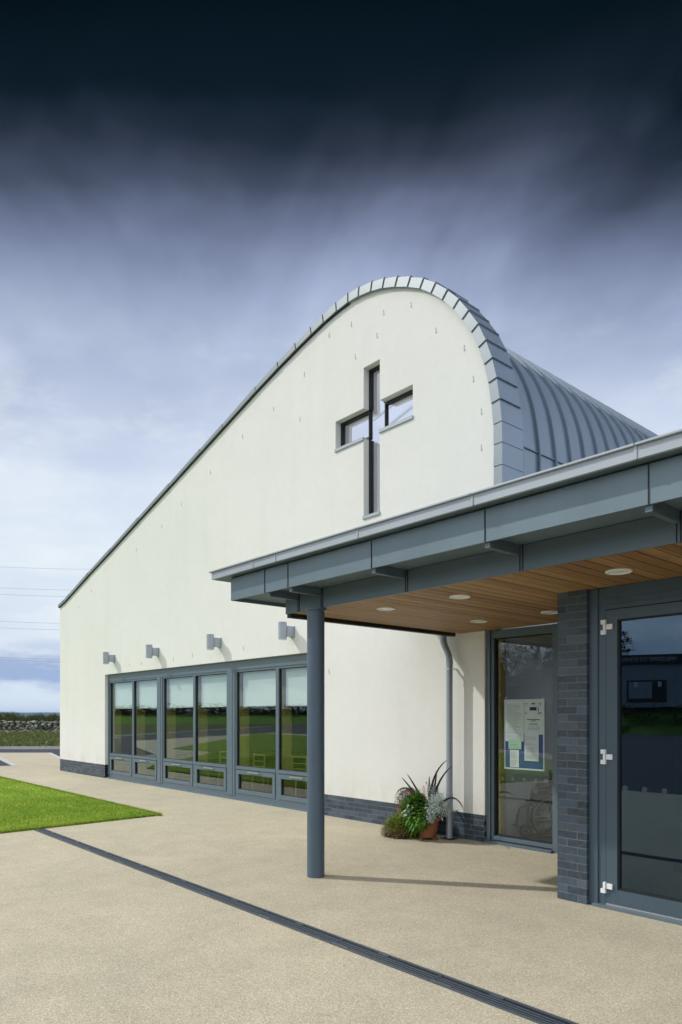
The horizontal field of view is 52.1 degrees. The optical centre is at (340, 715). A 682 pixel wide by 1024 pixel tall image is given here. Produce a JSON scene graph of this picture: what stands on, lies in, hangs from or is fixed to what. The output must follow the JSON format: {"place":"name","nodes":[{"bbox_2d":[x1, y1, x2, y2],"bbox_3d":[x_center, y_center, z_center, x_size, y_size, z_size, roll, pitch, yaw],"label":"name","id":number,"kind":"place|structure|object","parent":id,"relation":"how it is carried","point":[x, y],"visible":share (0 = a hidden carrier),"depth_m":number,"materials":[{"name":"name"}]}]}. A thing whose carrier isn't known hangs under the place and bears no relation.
{"place":"outdoors","nodes":[
{"label":"outdoors","id":0,"kind":"place"},
{"bbox_2d":[0,749,59,765],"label":"road","id":1,"kind":"structure","parent":0,"point":[53,751],"depth_m":34.30,"materials":[{"name":"grey asphalt"}]},
{"bbox_2d":[0,753,59,766],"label":"road marking","id":2,"kind":"structure","parent":1,"relation":"on","point":[7,762],"depth_m":26.67,"materials":[{"name":"paint"}]},
{"bbox_2d":[0,716,59,732],"bbox_3d":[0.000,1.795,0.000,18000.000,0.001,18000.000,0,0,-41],"label":"ground","id":3,"kind":"structure","parent":0,"point":[4,730],"depth_m":83.29,"materials":[{"name":"green plant"}]},
{"bbox_2d":[0,747,59,748],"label":"kerb","id":4,"kind":"structure","parent":3,"relation":"on","point":[29,747],"depth_m":36.70,"materials":[{"name":"concrete"}]},
{"bbox_2d":[0,731,59,746],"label":"verge","id":5,"kind":"structure","parent":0,"point":[31,744],"depth_m":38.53,"materials":[{"name":"green plant"}]},
{"bbox_2d":[0,711,59,729],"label":"hedge","id":6,"kind":"object","parent":5,"relation":"on","point":[39,717],"visible":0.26,"depth_m":67.63,"materials":[{"name":"green plant"}]},
{"bbox_2d":[0,720,59,732],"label":"stone wall","id":7,"kind":"structure","parent":5,"relation":"on","point":[31,725],"depth_m":66.19,"materials":[{"name":"grey stone"}]},
{"bbox_2d":[1,712,59,715],"bbox_3d":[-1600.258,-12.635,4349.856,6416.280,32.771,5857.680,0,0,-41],"label":"hills","id":8,"kind":"structure","parent":0,"point":[43,713],"depth_m":4028.93,"materials":[{"name":"green plant"}]},
{"bbox_2d":[0,775,162,832],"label":"lawn","id":9,"kind":"structure","parent":0,"point":[34,793],"depth_m":13.24,"materials":[{"name":"green plant"}]},
{"bbox_2d":[0,753,681,1023],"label":"path","id":10,"kind":"structure","parent":0,"point":[87,937],"depth_m":5.73,"materials":[{"name":"concrete"}]},
{"bbox_2d":[34,829,578,1023],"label":"drain channel","id":11,"kind":"object","parent":10,"relation":"on","point":[526,1011],"visible":1,"depth_m":5.23,"materials":[{"name":"metal"}]},
{"bbox_2d":[305,607,326,877],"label":"canopy column","id":12,"kind":"structure","parent":10,"relation":"on","point":[315,742],"depth_m":7.50,"materials":[{"name":"grey metal"}]},
{"bbox_2d":[58,275,658,841],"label":"church hall","id":13,"kind":"structure","parent":10,"relation":"on","point":[280,459],"depth_m":12.27,"materials":[{"name":"paint"}]},
{"bbox_2d":[103,652,114,663],"bbox_3d":[-6.299,-1.550,18.910,0.317,0.331,0.164,0,0,-41],"label":"wall lamp","id":14,"kind":"object","parent":13,"relation":"attached to","point":[107,658],"visible":1,"depth_m":18.81,"materials":[{"name":"grey metal"}]},
{"bbox_2d":[109,679,132,778],"bbox_3d":[-5.906,0.365,19.050,0.390,2.730,1.605,0,0,-41],"label":"window","id":15,"kind":"structure","parent":13,"relation":"in","point":[115,756],"depth_m":19.50,"materials":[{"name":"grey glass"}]},
{"bbox_2d":[115,682,131,708],"bbox_3d":[-5.851,-0.579,18.971,0.050,0.789,1.375,0,0,-41],"label":"roller blind","id":16,"kind":"object","parent":13,"relation":"attached to","point":[123,695],"visible":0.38,"depth_m":19.07,"materials":[{"name":"fabric"}]},
{"bbox_2d":[133,677,156,781],"bbox_3d":[-4.939,0.365,17.939,0.390,2.730,1.520,0,0,-41],"label":"window","id":17,"kind":"structure","parent":13,"relation":"in","point":[139,758],"depth_m":18.35,"materials":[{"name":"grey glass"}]},
{"bbox_2d":[139,680,156,707],"bbox_3d":[-4.885,-0.579,17.861,0.050,0.789,1.290,0,0,-41],"label":"roller blind","id":18,"kind":"object","parent":13,"relation":"attached to","point":[147,694],"visible":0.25,"depth_m":17.92,"materials":[{"name":"fabric"}]},
{"bbox_2d":[146,644,158,658],"bbox_3d":[-4.592,-1.550,16.948,0.317,0.331,0.164,0,0,-41],"label":"wall lamp","id":19,"kind":"object","parent":13,"relation":"attached to","point":[150,651],"visible":1,"depth_m":16.86,"materials":[{"name":"grey metal"}]},
{"bbox_2d":[163,674,193,787],"bbox_3d":[-3.787,0.365,16.615,0.390,2.730,1.630,0,0,-41],"label":"window","id":20,"kind":"structure","parent":13,"relation":"in","point":[170,762],"depth_m":17.05,"materials":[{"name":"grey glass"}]},
{"bbox_2d":[169,677,192,707],"bbox_3d":[-3.732,-0.579,16.537,0.050,0.789,1.400,0,0,-41],"label":"roller blind","id":21,"kind":"object","parent":13,"relation":"attached to","point":[181,692],"visible":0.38,"depth_m":16.60,"materials":[{"name":"fabric"}]},
{"bbox_2d":[194,671,226,792],"bbox_3d":[-2.809,0.365,15.491,0.390,2.730,1.530,0,0,-41],"label":"window","id":22,"kind":"structure","parent":13,"relation":"in","point":[201,766],"depth_m":15.90,"materials":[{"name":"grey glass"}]},
{"bbox_2d":[201,674,226,706],"bbox_3d":[-2.754,-0.579,15.413,0.050,0.789,1.300,0,0,-41],"label":"roller blind","id":23,"kind":"object","parent":13,"relation":"attached to","point":[213,690],"visible":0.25,"depth_m":15.46,"materials":[{"name":"fabric"}]},
{"bbox_2d":[206,634,221,649],"bbox_3d":[-2.702,-1.550,14.776,0.317,0.331,0.164,0,0,-41],"label":"wall lamp","id":24,"kind":"object","parent":13,"relation":"attached to","point":[212,642],"visible":1,"depth_m":14.68,"materials":[{"name":"grey metal"}]},
{"bbox_2d":[207,751,226,784],"bbox_3d":[-2.989,1.308,17.152,0.420,0.860,0.430,0,0,38],"label":"wooden chair","id":25,"kind":"object","parent":13,"relation":"on","point":[219,776],"visible":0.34,"depth_m":17.27,"materials":[{"name":"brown wood"}]},
{"bbox_2d":[235,666,276,800],"bbox_3d":[-1.655,0.365,14.165,0.390,2.730,1.585,0,0,-41],"label":"window","id":26,"kind":"structure","parent":13,"relation":"in","point":[243,770],"depth_m":14.58,"materials":[{"name":"grey metal"}]},
{"bbox_2d":[250,753,265,791],"bbox_3d":[-2.014,1.308,15.879,0.420,0.860,0.430,0,0,43],"label":"wooden chair","id":27,"kind":"object","parent":13,"relation":"on","point":[252,778],"visible":0.55,"depth_m":15.89,"materials":[{"name":"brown wood"}]},
{"bbox_2d":[243,670,275,706],"bbox_3d":[-1.601,-0.579,14.087,0.050,0.789,1.355,0,0,-41],"label":"roller blind","id":28,"kind":"object","parent":13,"relation":"attached to","point":[259,688],"visible":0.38,"depth_m":14.13,"materials":[{"name":"fabric"}]},
{"bbox_2d":[278,621,294,639],"bbox_3d":[-1.015,-1.550,12.837,0.317,0.331,0.164,0,0,-41],"label":"wall lamp","id":29,"kind":"object","parent":13,"relation":"attached to","point":[285,631],"visible":1,"depth_m":12.74,"materials":[{"name":"grey metal"}]},
{"bbox_2d":[277,664,306,805],"bbox_3d":[-0.722,0.365,13.092,0.390,2.730,1.440,0,0,-41],"label":"window","id":30,"kind":"structure","parent":13,"relation":"in","point":[285,774],"depth_m":13.47,"materials":[{"name":"grey metal"}]},
{"bbox_2d":[286,667,306,705],"bbox_3d":[-0.667,-0.579,13.014,0.050,0.789,1.210,0,0,-41],"label":"roller blind","id":31,"kind":"object","parent":13,"relation":"attached to","point":[296,686],"visible":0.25,"depth_m":13.21,"materials":[{"name":"fabric"}]},
{"bbox_2d":[292,755,306,795],"bbox_3d":[-1.010,1.308,15.030,0.420,0.860,0.430,0,0,32],"label":"wooden chair","id":32,"kind":"object","parent":13,"relation":"on","point":[299,769],"visible":0.52,"depth_m":15.10,"materials":[{"name":"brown wood"}]},
{"bbox_2d":[334,365,412,519],"bbox_3d":[0.568,-4.474,11.394,0.224,2.494,1.827,0,0,-41],"label":"cross window","id":33,"kind":"structure","parent":13,"relation":"in","point":[369,413],"depth_m":11.55,"materials":[{"name":"grey metal"}]},
{"bbox_2d":[440,636,458,839],"bbox_3d":[1.546,0.269,9.950,0.245,2.958,0.262,0,0,-41],"label":"downpipe","id":34,"kind":"object","parent":13,"relation":"attached to","point":[449,668],"visible":0.92,"depth_m":9.87,"materials":[{"name":"metal"}]},
{"bbox_2d":[380,812,419,838],"bbox_3d":[0.864,1.657,10.102,0.579,0.510,0.676,0,0,-41],"label":"potted plant","id":35,"kind":"object","parent":10,"relation":"on","point":[395,828],"visible":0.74,"depth_m":9.98,"materials":[{"name":"green plant"}]},
{"bbox_2d":[393,787,427,832],"bbox_3d":[1.023,1.391,10.284,0.524,0.717,0.598,0,0,-41],"label":"potted plant","id":36,"kind":"object","parent":10,"relation":"on","point":[405,792],"visible":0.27,"depth_m":10.27,"materials":[{"name":"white plant"}]},
{"bbox_2d":[396,760,463,839],"bbox_3d":[1.253,1.175,9.782,0.525,1.150,1.163,0,0,-61],"label":"potted plant","id":37,"kind":"object","parent":10,"relation":"on","point":[419,810],"visible":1,"depth_m":9.75,"materials":[{"name":"green plant"}]},
{"bbox_2d":[485,576,681,925],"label":"entrance lobby","id":38,"kind":"object","parent":10,"relation":"on","point":[599,671],"visible":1,"depth_m":7.07,"materials":[{"name":"grey brick"}]},
{"bbox_2d":[209,429,681,636],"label":"entrance canopy","id":39,"kind":"object","parent":38,"relation":"attached to","point":[521,551],"visible":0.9,"depth_m":5.82,"materials":[{"name":"metal"}]},
{"bbox_2d":[376,607,395,610],"bbox_3d":[0.492,-1.164,7.600,0.212,0.022,0.212,0,0,-41],"label":"recessed light","id":40,"kind":"object","parent":39,"relation":"attached to","point":[386,608],"visible":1,"depth_m":7.56,"materials":[{"name":"white paint"}]},
{"bbox_2d":[449,594,470,598],"bbox_3d":[1.165,-1.164,6.827,0.212,0.022,0.212,0,0,-41],"label":"recessed light","id":41,"kind":"object","parent":39,"relation":"attached to","point":[461,596],"visible":1,"depth_m":6.80,"materials":[{"name":"white paint"}]},
{"bbox_2d":[470,620,486,622],"bbox_3d":[1.704,-1.164,8.614,0.212,0.022,0.212,0,0,-41],"label":"recessed light","id":42,"kind":"object","parent":39,"relation":"attached to","point":[478,621],"visible":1,"depth_m":8.60,"materials":[{"name":"white paint"}]},
{"bbox_2d":[541,610,556,613],"bbox_3d":[2.360,-1.164,7.860,0.212,0.022,0.212,0,0,-41],"label":"recessed light","id":43,"kind":"object","parent":39,"relation":"attached to","point":[550,612],"visible":0.81,"depth_m":7.84,"materials":[{"name":"white paint"}]},
{"bbox_2d":[605,568,632,574],"bbox_3d":[2.244,-1.164,5.632,0.212,0.022,0.212,0,0,-41],"label":"recessed light","id":44,"kind":"object","parent":39,"relation":"attached to","point":[619,571],"visible":1,"depth_m":5.61,"materials":[{"name":"white paint"}]},
{"bbox_2d":[485,624,557,853],"bbox_3d":[2.441,0.292,9.298,0.290,2.915,1.100,0,0,-41],"label":"window","id":45,"kind":"structure","parent":38,"relation":"in","point":[495,640],"depth_m":9.61,"materials":[{"name":"grey metal"}]},
{"bbox_2d":[504,696,544,770],"bbox_3d":[2.454,0.234,9.345,0.032,0.992,0.633,0,0,-41],"label":"notice board","id":46,"kind":"object","parent":38,"relation":"attached to","point":[524,734],"visible":1,"depth_m":9.33,"materials":[{"name":"white paper"}]},
{"bbox_2d":[512,770,551,837],"bbox_3d":[2.824,1.262,10.146,0.922,0.957,0.594,0,0,0],"label":"wheelchair","id":47,"kind":"object","parent":38,"relation":"on","point":[542,798],"visible":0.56,"depth_m":9.92,"materials":[{"name":"metal"}]},
{"bbox_2d":[600,601,681,920],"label":"door","id":48,"kind":"structure","parent":38,"relation":"in","point":[616,896],"depth_m":6.29,"materials":[{"name":"grey metal"}]},
{"bbox_2d":[0,0,681,712],"label":"sky","id":49,"kind":"structure","parent":0,"point":[187,187],"materials":[{"name":"blue"}]}
]}

